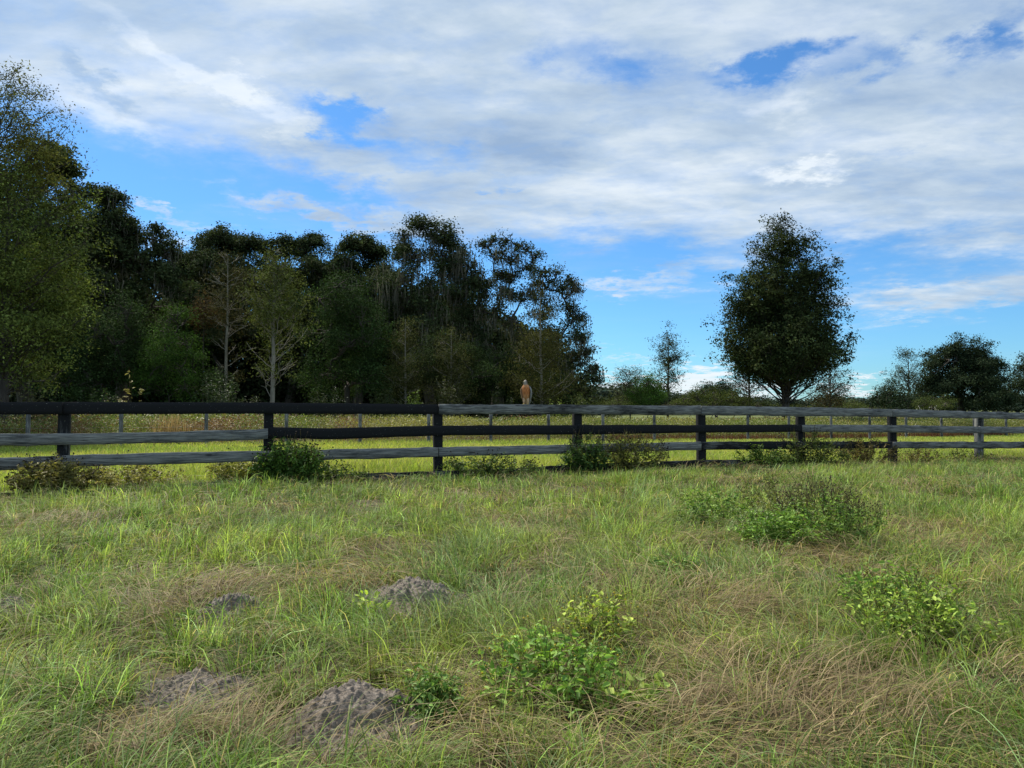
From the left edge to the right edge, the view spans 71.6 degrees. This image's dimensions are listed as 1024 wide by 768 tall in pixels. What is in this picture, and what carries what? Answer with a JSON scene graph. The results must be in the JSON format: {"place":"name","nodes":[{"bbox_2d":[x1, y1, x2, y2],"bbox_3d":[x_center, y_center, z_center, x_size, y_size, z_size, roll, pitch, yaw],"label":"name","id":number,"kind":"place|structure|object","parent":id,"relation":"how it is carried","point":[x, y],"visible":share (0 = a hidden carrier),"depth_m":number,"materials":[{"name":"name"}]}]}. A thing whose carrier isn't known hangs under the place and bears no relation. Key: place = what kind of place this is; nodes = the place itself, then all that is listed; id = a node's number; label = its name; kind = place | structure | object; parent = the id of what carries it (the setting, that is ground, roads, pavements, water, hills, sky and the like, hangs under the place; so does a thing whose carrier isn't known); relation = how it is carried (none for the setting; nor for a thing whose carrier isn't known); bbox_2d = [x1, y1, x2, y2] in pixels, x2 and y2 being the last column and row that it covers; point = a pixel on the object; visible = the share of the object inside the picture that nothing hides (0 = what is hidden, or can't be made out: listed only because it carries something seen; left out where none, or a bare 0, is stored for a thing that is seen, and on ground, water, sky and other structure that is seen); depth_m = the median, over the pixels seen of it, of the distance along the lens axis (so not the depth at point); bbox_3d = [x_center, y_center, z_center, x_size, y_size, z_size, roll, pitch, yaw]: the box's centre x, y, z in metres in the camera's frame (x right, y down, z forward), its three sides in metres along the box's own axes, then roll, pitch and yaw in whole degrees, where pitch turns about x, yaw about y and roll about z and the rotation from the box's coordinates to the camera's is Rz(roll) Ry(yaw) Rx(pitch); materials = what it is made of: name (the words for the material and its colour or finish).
{"place":"outdoors","nodes":[
{"label":"outdoors","id":0,"kind":"place"},
{"bbox_2d":[0,410,1023,767],"bbox_3d":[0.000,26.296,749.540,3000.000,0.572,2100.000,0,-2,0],"label":"ground","id":1,"kind":"structure","parent":0,"point":[298,672],"depth_m":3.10,"materials":[{"name":"green plant"}]},
{"bbox_2d":[0,595,36,620],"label":"sand mound","id":2,"kind":"object","parent":1,"relation":"on","point":[12,601],"visible":0.16,"depth_m":3.92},
{"bbox_2d":[0,377,56,433],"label":"undergrowth shrub","id":3,"kind":"object","parent":1,"relation":"on","point":[37,416],"visible":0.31,"depth_m":24.01,"materials":[{"name":"green plant"}]},
{"bbox_2d":[0,59,98,222],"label":"tall tree","id":4,"kind":"object","parent":1,"relation":"on","point":[23,142],"visible":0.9,"depth_m":27.66,"materials":[{"name":"green plant"}]},
{"bbox_2d":[0,449,110,496],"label":"bramble","id":5,"kind":"object","parent":1,"relation":"on","point":[47,473],"visible":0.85,"depth_m":8.56,"materials":[{"name":"green plant"}]},
{"bbox_2d":[0,148,116,432],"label":"tall tree","id":6,"kind":"object","parent":1,"relation":"on","point":[16,277],"visible":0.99,"depth_m":26.05,"materials":[{"name":"green plant"}]},
{"bbox_2d":[0,138,119,416],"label":"live oak","id":7,"kind":"object","parent":1,"relation":"on","point":[71,169],"visible":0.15,"depth_m":40.62,"materials":[{"name":"green plant"}]},
{"bbox_2d":[72,386,117,432],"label":"undergrowth shrub","id":8,"kind":"object","parent":1,"relation":"on","point":[93,400],"visible":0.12,"depth_m":30.97,"materials":[{"name":"green plant"}]},
{"bbox_2d":[25,135,206,401],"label":"live oak","id":9,"kind":"object","parent":1,"relation":"on","point":[130,236],"visible":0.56,"depth_m":45.23,"materials":[{"name":"green plant"}]},
{"bbox_2d":[10,284,240,414],"bbox_3d":[-19.781,-1.315,38.090,10.357,8.167,6.269,0,-2,0],"label":"evergreen tree","id":10,"kind":"object","parent":1,"relation":"on","point":[96,375],"visible":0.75,"depth_m":37.14,"materials":[{"name":"green plant"}]},
{"bbox_2d":[118,370,142,430],"bbox_3d":[-17.593,0.783,32.901,1.370,3.171,1.198,-2,-3,43],"label":"seedling tree","id":11,"kind":"object","parent":1,"relation":"on","point":[129,390],"visible":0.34,"depth_m":33.14,"materials":[{"name":"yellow plant"}]},
{"bbox_2d":[78,450,185,487],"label":"bramble","id":12,"kind":"object","parent":1,"relation":"on","point":[144,469],"visible":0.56,"depth_m":9.51,"materials":[{"name":"green plant"}]},
{"bbox_2d":[120,299,225,401],"bbox_3d":[-17.619,-0.897,37.236,4.888,7.224,5.490,0,-2,0],"label":"bushy tree","id":13,"kind":"object","parent":1,"relation":"on","point":[159,360],"visible":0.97,"depth_m":36.57,"materials":[{"name":"green plant"}]},
{"bbox_2d":[172,604,215,625],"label":"leafy weed","id":14,"kind":"object","parent":1,"relation":"on","point":[185,614],"visible":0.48,"depth_m":3.74,"materials":[{"name":"green plant"}]},
{"bbox_2d":[132,667,260,713],"bbox_3d":[-1.260,1.232,2.842,0.653,0.151,0.392,0,-2,0],"label":"sand mound","id":15,"kind":"object","parent":1,"relation":"on","point":[172,684],"visible":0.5,"depth_m":2.79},
{"bbox_2d":[181,287,225,401],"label":"rusty tree","id":16,"kind":"object","parent":1,"relation":"on","point":[205,310],"visible":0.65,"depth_m":41.94,"materials":[{"name":"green plant"}]},
{"bbox_2d":[150,220,272,414],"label":"live oak","id":17,"kind":"object","parent":1,"relation":"on","point":[214,238],"visible":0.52,"depth_m":54.35,"materials":[{"name":"green plant"}]},
{"bbox_2d":[192,366,245,429],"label":"undergrowth shrub","id":18,"kind":"object","parent":1,"relation":"on","point":[215,391],"visible":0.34,"depth_m":34.95,"materials":[{"name":"green plant"}]},
{"bbox_2d":[186,246,261,400],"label":"slender tree","id":19,"kind":"object","parent":1,"relation":"on","point":[227,305],"visible":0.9,"depth_m":41.07,"materials":[{"name":"green plant"}]},
{"bbox_2d":[190,592,270,625],"bbox_3d":[-1.537,1.243,3.896,0.551,0.222,0.441,0,-2,0],"label":"sand mound","id":20,"kind":"object","parent":1,"relation":"on","point":[227,601],"visible":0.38,"depth_m":3.83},
{"bbox_2d":[205,445,274,480],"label":"bramble","id":21,"kind":"object","parent":1,"relation":"on","point":[240,469],"visible":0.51,"depth_m":9.90,"materials":[{"name":"green plant"}]},
{"bbox_2d":[226,241,320,414],"bbox_3d":[-12.080,-2.337,36.184,4.548,10.082,4.666,0,-2,0],"label":"pale trunked tree","id":22,"kind":"object","parent":1,"relation":"on","point":[277,275],"visible":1,"depth_m":35.97,"materials":[{"name":"green plant"}]},
{"bbox_2d":[237,229,340,414],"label":"live oak","id":23,"kind":"object","parent":1,"relation":"on","point":[305,244],"visible":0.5,"depth_m":56.82,"materials":[{"name":"green plant"}]},
{"bbox_2d":[247,429,336,483],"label":"bramble","id":24,"kind":"object","parent":1,"relation":"on","point":[300,463],"visible":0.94,"depth_m":9.70,"materials":[{"name":"green plant"}]},
{"bbox_2d":[0,209,596,423],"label":"woodland","id":25,"kind":"object","parent":1,"relation":"on","point":[250,386],"visible":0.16,"depth_m":58.33,"materials":[{"name":"green plant"}]},
{"bbox_2d":[301,384,347,426],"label":"undergrowth shrub","id":26,"kind":"object","parent":1,"relation":"on","point":[322,400],"visible":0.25,"depth_m":34.79,"materials":[{"name":"green plant"}]},
{"bbox_2d":[303,456,377,483],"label":"bramble","id":27,"kind":"object","parent":1,"relation":"on","point":[335,471],"visible":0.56,"depth_m":10.03,"materials":[{"name":"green plant"}]},
{"bbox_2d":[284,263,407,415],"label":"evergreen tree","id":28,"kind":"object","parent":1,"relation":"on","point":[366,337],"visible":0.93,"depth_m":40.29,"materials":[{"name":"green plant"}]},
{"bbox_2d":[271,678,433,757],"bbox_3d":[-0.563,1.203,2.604,0.722,0.210,0.542,0,-2,0],"label":"sand mound","id":29,"kind":"object","parent":1,"relation":"on","point":[350,690],"visible":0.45,"depth_m":2.52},
{"bbox_2d":[314,228,409,417],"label":"live oak","id":30,"kind":"object","parent":1,"relation":"on","point":[365,248],"visible":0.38,"depth_m":53.02,"materials":[{"name":"green plant"}]},
{"bbox_2d":[345,590,391,619],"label":"leafy weed","id":31,"kind":"object","parent":1,"relation":"on","point":[364,601],"visible":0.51,"depth_m":3.83,"materials":[{"name":"green plant"}]},
{"bbox_2d":[367,381,403,418],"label":"undergrowth shrub","id":32,"kind":"object","parent":1,"relation":"on","point":[388,401],"visible":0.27,"depth_m":37.05,"materials":[{"name":"green plant"}]},
{"bbox_2d":[372,310,437,403],"bbox_3d":[-6.040,-0.576,40.101,3.758,6.992,3.467,-1,-2,22],"label":"slender tree","id":33,"kind":"object","parent":1,"relation":"on","point":[405,361],"visible":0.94,"depth_m":39.84,"materials":[{"name":"green plant"}]},
{"bbox_2d":[402,389,422,419],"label":"undergrowth shrub","id":34,"kind":"object","parent":1,"relation":"on","point":[415,403],"visible":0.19,"depth_m":36.03,"materials":[{"name":"green plant"}]},
{"bbox_2d":[347,576,479,615],"bbox_3d":[-0.579,1.268,4.286,0.865,0.213,0.779,0,-2,0],"label":"sand mound","id":35,"kind":"object","parent":1,"relation":"on","point":[400,586],"visible":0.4,"depth_m":4.17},
{"bbox_2d":[359,209,497,416],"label":"live oak","id":36,"kind":"object","parent":1,"relation":"on","point":[459,294],"visible":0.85,"depth_m":49.17,"materials":[{"name":"green plant"}]},
{"bbox_2d":[385,653,479,730],"bbox_3d":[-0.292,1.123,2.623,0.343,0.238,0.356,0,-2,0],"label":"leafy weed","id":37,"kind":"object","parent":1,"relation":"on","point":[436,690],"visible":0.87,"depth_m":2.59,"materials":[{"name":"green plant"}]},
{"bbox_2d":[380,326,510,404],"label":"evergreen tree","id":38,"kind":"object","parent":1,"relation":"on","point":[485,372],"visible":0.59,"depth_m":41.42,"materials":[{"name":"green plant"}]},
{"bbox_2d":[423,376,469,417],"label":"undergrowth shrub","id":39,"kind":"object","parent":1,"relation":"on","point":[445,398],"visible":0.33,"depth_m":37.85,"materials":[{"name":"green plant"}]},
{"bbox_2d":[420,327,482,414],"bbox_3d":[-3.417,-0.183,40.029,3.883,6.258,3.371,0,-2,0],"label":"slender tree","id":40,"kind":"object","parent":1,"relation":"on","point":[450,371],"visible":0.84,"depth_m":39.70,"materials":[{"name":"green plant"}]},
{"bbox_2d":[431,448,546,478],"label":"bramble","id":41,"kind":"object","parent":1,"relation":"on","point":[455,464],"visible":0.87,"depth_m":10.89,"materials":[{"name":"green plant"}]},
{"bbox_2d":[438,229,547,417],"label":"live oak","id":42,"kind":"object","parent":1,"relation":"on","point":[496,312],"visible":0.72,"depth_m":50.83,"materials":[{"name":"green plant"}]},
{"bbox_2d":[473,383,517,419],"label":"undergrowth shrub","id":43,"kind":"object","parent":1,"relation":"on","point":[494,401],"visible":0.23,"depth_m":39.92,"materials":[{"name":"green plant"}]},
{"bbox_2d":[10,414,1007,449],"bbox_3d":[6.975,1.824,29.967,52.061,1.740,0.124,1,-2,-22],"label":"wire fence","id":44,"kind":"object","parent":1,"relation":"on","point":[28,423],"visible":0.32,"depth_m":26.73,"materials":[{"name":"grey metal"}]},
{"bbox_2d":[461,339,557,404],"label":"evergreen tree","id":45,"kind":"object","parent":1,"relation":"on","point":[493,385],"visible":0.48,"depth_m":43.48,"materials":[{"name":"green plant"}]},
{"bbox_2d":[0,402,1023,495],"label":"board fence","id":46,"kind":"object","parent":1,"relation":"on","point":[63,438],"visible":0.72,"depth_m":10.84,"materials":[{"name":"black wood"}]},
{"bbox_2d":[520,380,531,403],"bbox_3d":[0.228,0.167,11.387,0.188,0.466,0.142,0,-2,-7],"label":"hawk","id":47,"kind":"object","parent":46,"relation":"on","point":[526,391],"visible":1,"depth_m":11.35,"materials":[{"name":"brown"}]},
{"bbox_2d":[0,414,1023,447],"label":"tall weeds","id":48,"kind":"object","parent":1,"relation":"on","point":[106,423],"visible":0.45,"depth_m":29.05,"materials":[{"name":"green plant"}]},
{"bbox_2d":[494,352,578,416],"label":"evergreen tree","id":49,"kind":"object","parent":1,"relation":"on","point":[520,400],"visible":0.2,"depth_m":45.09,"materials":[{"name":"green plant"}]},
{"bbox_2d":[494,278,588,415],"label":"slender tree","id":50,"kind":"object","parent":1,"relation":"on","point":[541,387],"visible":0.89,"depth_m":40.80,"materials":[{"name":"green plant"}]},
{"bbox_2d":[525,380,562,416],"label":"undergrowth shrub","id":51,"kind":"object","parent":1,"relation":"on","point":[550,402],"visible":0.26,"depth_m":40.68,"materials":[{"name":"green plant"}]},
{"bbox_2d":[465,616,637,718],"bbox_3d":[0.148,1.078,2.799,0.651,0.372,0.680,0,-2,0],"label":"leafy weed","id":52,"kind":"object","parent":1,"relation":"on","point":[547,653],"visible":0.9,"depth_m":2.75,"materials":[{"name":"green plant"}]},
{"bbox_2d":[543,398,569,423],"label":"undergrowth shrub","id":53,"kind":"object","parent":1,"relation":"on","point":[559,415],"visible":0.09,"depth_m":38.15,"materials":[{"name":"green plant"}]},
{"bbox_2d":[521,261,609,416],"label":"live oak","id":54,"kind":"object","parent":1,"relation":"on","point":[593,375],"visible":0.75,"depth_m":48.74,"materials":[{"name":"green plant"}]},
{"bbox_2d":[560,718,592,750],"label":"leafy weed","id":55,"kind":"object","parent":1,"relation":"on","point":[573,725],"visible":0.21,"depth_m":2.36,"materials":[{"name":"green plant"}]},
{"bbox_2d":[565,392,594,417],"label":"undergrowth shrub","id":56,"kind":"object","parent":1,"relation":"on","point":[582,400],"visible":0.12,"depth_m":39.86,"materials":[{"name":"green plant"}]},
{"bbox_2d":[556,423,616,475],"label":"bramble","id":57,"kind":"object","parent":1,"relation":"on","point":[587,456],"visible":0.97,"depth_m":11.43,"materials":[{"name":"green plant"}]},
{"bbox_2d":[553,574,647,651],"bbox_3d":[0.431,1.108,3.419,0.489,0.354,0.459,0,-2,0],"label":"leafy weed","id":58,"kind":"object","parent":1,"relation":"on","point":[601,612],"visible":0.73,"depth_m":3.40,"materials":[{"name":"green plant"}]},
{"bbox_2d":[586,414,622,418],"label":"undergrowth shrub","id":59,"kind":"object","parent":1,"relation":"on","point":[609,415],"visible":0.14,"depth_m":45.57,"materials":[{"name":"green plant"}]},
{"bbox_2d":[586,382,631,414],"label":"tree","id":60,"kind":"object","parent":1,"relation":"on","point":[602,391],"visible":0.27,"depth_m":148.93,"materials":[{"name":"green plant"}]},
{"bbox_2d":[592,394,637,416],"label":"hedge shrub","id":61,"kind":"object","parent":1,"relation":"on","point":[620,399],"visible":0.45,"depth_m":49.76,"materials":[{"name":"green plant"}]},
{"bbox_2d":[604,363,644,417],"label":"feathery shrub","id":62,"kind":"object","parent":1,"relation":"on","point":[624,386],"visible":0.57,"depth_m":53.97,"materials":[{"name":"green plant"}]},
{"bbox_2d":[597,426,670,471],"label":"bramble","id":63,"kind":"object","parent":1,"relation":"on","point":[623,456],"visible":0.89,"depth_m":11.85,"materials":[{"name":"green plant"}]},
{"bbox_2d":[598,669,676,714],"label":"leafy weed","id":64,"kind":"object","parent":1,"relation":"on","point":[651,686],"visible":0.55,"depth_m":2.71,"materials":[{"name":"green plant"}]},
{"bbox_2d":[620,370,670,417],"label":"round shrub","id":65,"kind":"object","parent":1,"relation":"on","point":[653,394],"visible":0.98,"depth_m":45.34,"materials":[{"name":"green plant"}]},
{"bbox_2d":[648,320,694,417],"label":"young tree","id":66,"kind":"object","parent":1,"relation":"on","point":[668,359],"visible":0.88,"depth_m":57.91,"materials":[{"name":"green plant"}]},
{"bbox_2d":[647,391,700,405],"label":"tree","id":67,"kind":"object","parent":1,"relation":"on","point":[678,395],"visible":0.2,"depth_m":149.91,"materials":[{"name":"green plant"}]},
{"bbox_2d":[646,547,718,581],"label":"leafy weed","id":68,"kind":"object","parent":1,"relation":"on","point":[684,561],"visible":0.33,"depth_m":4.80,"materials":[{"name":"green plant"}]},
{"bbox_2d":[661,394,703,416],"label":"hedge shrub","id":69,"kind":"object","parent":1,"relation":"on","point":[677,402],"visible":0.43,"depth_m":53.62,"materials":[{"name":"green plant"}]},
{"bbox_2d":[675,382,730,424],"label":"hedge shrub","id":70,"kind":"object","parent":1,"relation":"on","point":[696,399],"visible":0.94,"depth_m":49.66,"materials":[{"name":"green plant"}]},
{"bbox_2d":[660,476,769,527],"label":"leafy weed","id":71,"kind":"object","parent":1,"relation":"on","point":[716,507],"visible":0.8,"depth_m":6.83,"materials":[{"name":"green plant"}]},
{"bbox_2d":[689,378,742,416],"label":"dense tree","id":72,"kind":"object","parent":1,"relation":"on","point":[726,388],"visible":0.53,"depth_m":108.74,"materials":[{"name":"green plant"}]},
{"bbox_2d":[702,388,755,405],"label":"hedge shrub","id":73,"kind":"object","parent":1,"relation":"on","point":[732,402],"visible":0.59,"depth_m":50.30,"materials":[{"name":"green plant"}]},
{"bbox_2d":[723,367,766,417],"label":"young tree","id":74,"kind":"object","parent":1,"relation":"on","point":[746,388],"visible":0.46,"depth_m":51.96,"materials":[{"name":"green plant"}]},
{"bbox_2d":[731,396,775,406],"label":"hedge shrub","id":75,"kind":"object","parent":1,"relation":"on","point":[763,403],"visible":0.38,"depth_m":52.09,"materials":[{"name":"green plant"}]},
{"bbox_2d":[731,393,777,406],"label":"tree","id":76,"kind":"object","parent":1,"relation":"on","point":[757,398],"visible":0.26,"depth_m":169.43,"materials":[{"name":"green plant"}]},
{"bbox_2d":[732,443,796,468],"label":"bramble","id":77,"kind":"object","parent":1,"relation":"on","point":[757,454],"visible":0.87,"depth_m":12.96,"materials":[{"name":"green plant"}]},
{"bbox_2d":[725,495,835,554],"bbox_3d":[2.176,1.139,5.792,0.851,0.463,0.739,-1,-2,26],"label":"leafy weed","id":78,"kind":"object","parent":1,"relation":"on","point":[759,527],"visible":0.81,"depth_m":5.71,"materials":[{"name":"green plant"}]},
{"bbox_2d":[700,208,863,417],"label":"lone tree","id":79,"kind":"object","parent":1,"relation":"on","point":[788,341],"visible":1,"depth_m":46.65,"materials":[{"name":"green plant"}]},
{"bbox_2d":[770,396,812,406],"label":"tree","id":80,"kind":"object","parent":1,"relation":"on","point":[791,403],"visible":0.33,"depth_m":164.86,"materials":[{"name":"green plant"}]},
{"bbox_2d":[722,461,873,519],"bbox_3d":[2.782,1.088,7.130,1.503,0.615,1.414,0,-2,0],"label":"leafy weed","id":81,"kind":"object","parent":1,"relation":"on","point":[772,483],"visible":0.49,"depth_m":7.13,"materials":[{"name":"green plant"}]},
{"bbox_2d":[763,425,853,466],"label":"bramble","id":82,"kind":"object","parent":1,"relation":"on","point":[821,456],"visible":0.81,"depth_m":13.35,"materials":[{"name":"green plant"}]},
{"bbox_2d":[797,395,849,407],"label":"tree","id":83,"kind":"object","parent":1,"relation":"on","point":[809,404],"visible":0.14,"depth_m":160.64,"materials":[{"name":"green plant"}]},
{"bbox_2d":[802,365,859,407],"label":"young tree","id":84,"kind":"object","parent":1,"relation":"on","point":[830,396],"visible":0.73,"depth_m":53.75,"materials":[{"name":"green plant"}]},
{"bbox_2d":[769,474,896,544],"bbox_3d":[2.708,1.066,6.070,1.036,0.602,1.139,0,-2,0],"label":"leafy weed","id":85,"kind":"object","parent":1,"relation":"on","point":[846,515],"visible":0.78,"depth_m":5.96,"materials":[{"name":"green plant"}]},
{"bbox_2d":[828,399,884,417],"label":"hedge shrub","id":86,"kind":"object","parent":1,"relation":"on","point":[853,404],"visible":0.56,"depth_m":57.14,"materials":[{"name":"green plant"}]},
{"bbox_2d":[845,396,886,408],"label":"tree","id":87,"kind":"object","parent":1,"relation":"on","point":[857,399],"visible":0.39,"depth_m":167.72,"materials":[{"name":"green plant"}]},
{"bbox_2d":[834,431,900,464],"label":"bramble","id":88,"kind":"object","parent":1,"relation":"on","point":[866,455],"visible":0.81,"depth_m":13.97,"materials":[{"name":"green plant"}]},
{"bbox_2d":[825,551,951,612],"bbox_3d":[2.117,1.123,4.015,0.658,0.319,0.602,0,-2,0],"label":"leafy weed","id":89,"kind":"object","parent":1,"relation":"on","point":[871,582],"visible":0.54,"depth_m":3.96,"materials":[{"name":"green plant"}]},
{"bbox_2d":[863,377,934,409],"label":"dense tree","id":90,"kind":"object","parent":1,"relation":"on","point":[885,395],"visible":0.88,"depth_m":79.32,"materials":[{"name":"green plant"}]},
{"bbox_2d":[880,346,930,417],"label":"young tree","id":91,"kind":"object","parent":1,"relation":"on","point":[912,375],"visible":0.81,"depth_m":83.55,"materials":[{"name":"green plant"}]},
{"bbox_2d":[884,445,938,463],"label":"bramble","id":92,"kind":"object","parent":1,"relation":"on","point":[913,457],"visible":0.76,"depth_m":14.71,"materials":[{"name":"green plant"}]},
{"bbox_2d":[829,563,1012,656],"bbox_3d":[1.967,1.082,3.422,0.679,0.415,0.701,1,-2,-24],"label":"leafy weed","id":93,"kind":"object","parent":1,"relation":"on","point":[945,616],"visible":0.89,"depth_m":3.38,"materials":[{"name":"green plant"}]},
{"bbox_2d":[898,394,956,410],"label":"tree","id":94,"kind":"object","parent":1,"relation":"on","point":[931,408],"visible":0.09,"depth_m":150.67,"materials":[{"name":"green plant"}]},
{"bbox_2d":[912,394,960,409],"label":"hedge shrub","id":95,"kind":"object","parent":1,"relation":"on","point":[938,402],"visible":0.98,"depth_m":61.99,"materials":[{"name":"green plant"}]},
{"bbox_2d":[928,448,1002,461],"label":"bramble","id":96,"kind":"object","parent":1,"relation":"on","point":[970,455],"visible":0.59,"depth_m":15.14,"materials":[{"name":"green plant"}]},
{"bbox_2d":[912,331,1022,411],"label":"dense tree","id":97,"kind":"object","parent":1,"relation":"on","point":[975,372],"visible":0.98,"depth_m":83.25,"materials":[{"name":"green plant"}]},
{"bbox_2d":[993,403,1023,412],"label":"tree","id":98,"kind":"object","parent":1,"relation":"on","point":[1016,410],"visible":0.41,"depth_m":170.81,"materials":[{"name":"green plant"}]},
{"bbox_2d":[999,351,1023,409],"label":"dense tree","id":99,"kind":"object","parent":1,"relation":"on","point":[1018,383],"visible":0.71,"depth_m":88.44,"materials":[{"name":"green plant"}]},
{"bbox_2d":[0,433,1023,492],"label":"pasture grass","id":100,"kind":"structure","parent":0,"point":[407,464],"depth_m":18.10,"materials":[{"name":"green plant"}]},
{"bbox_2d":[0,0,1023,400],"label":"sky","id":101,"kind":"structure","parent":0,"point":[639,145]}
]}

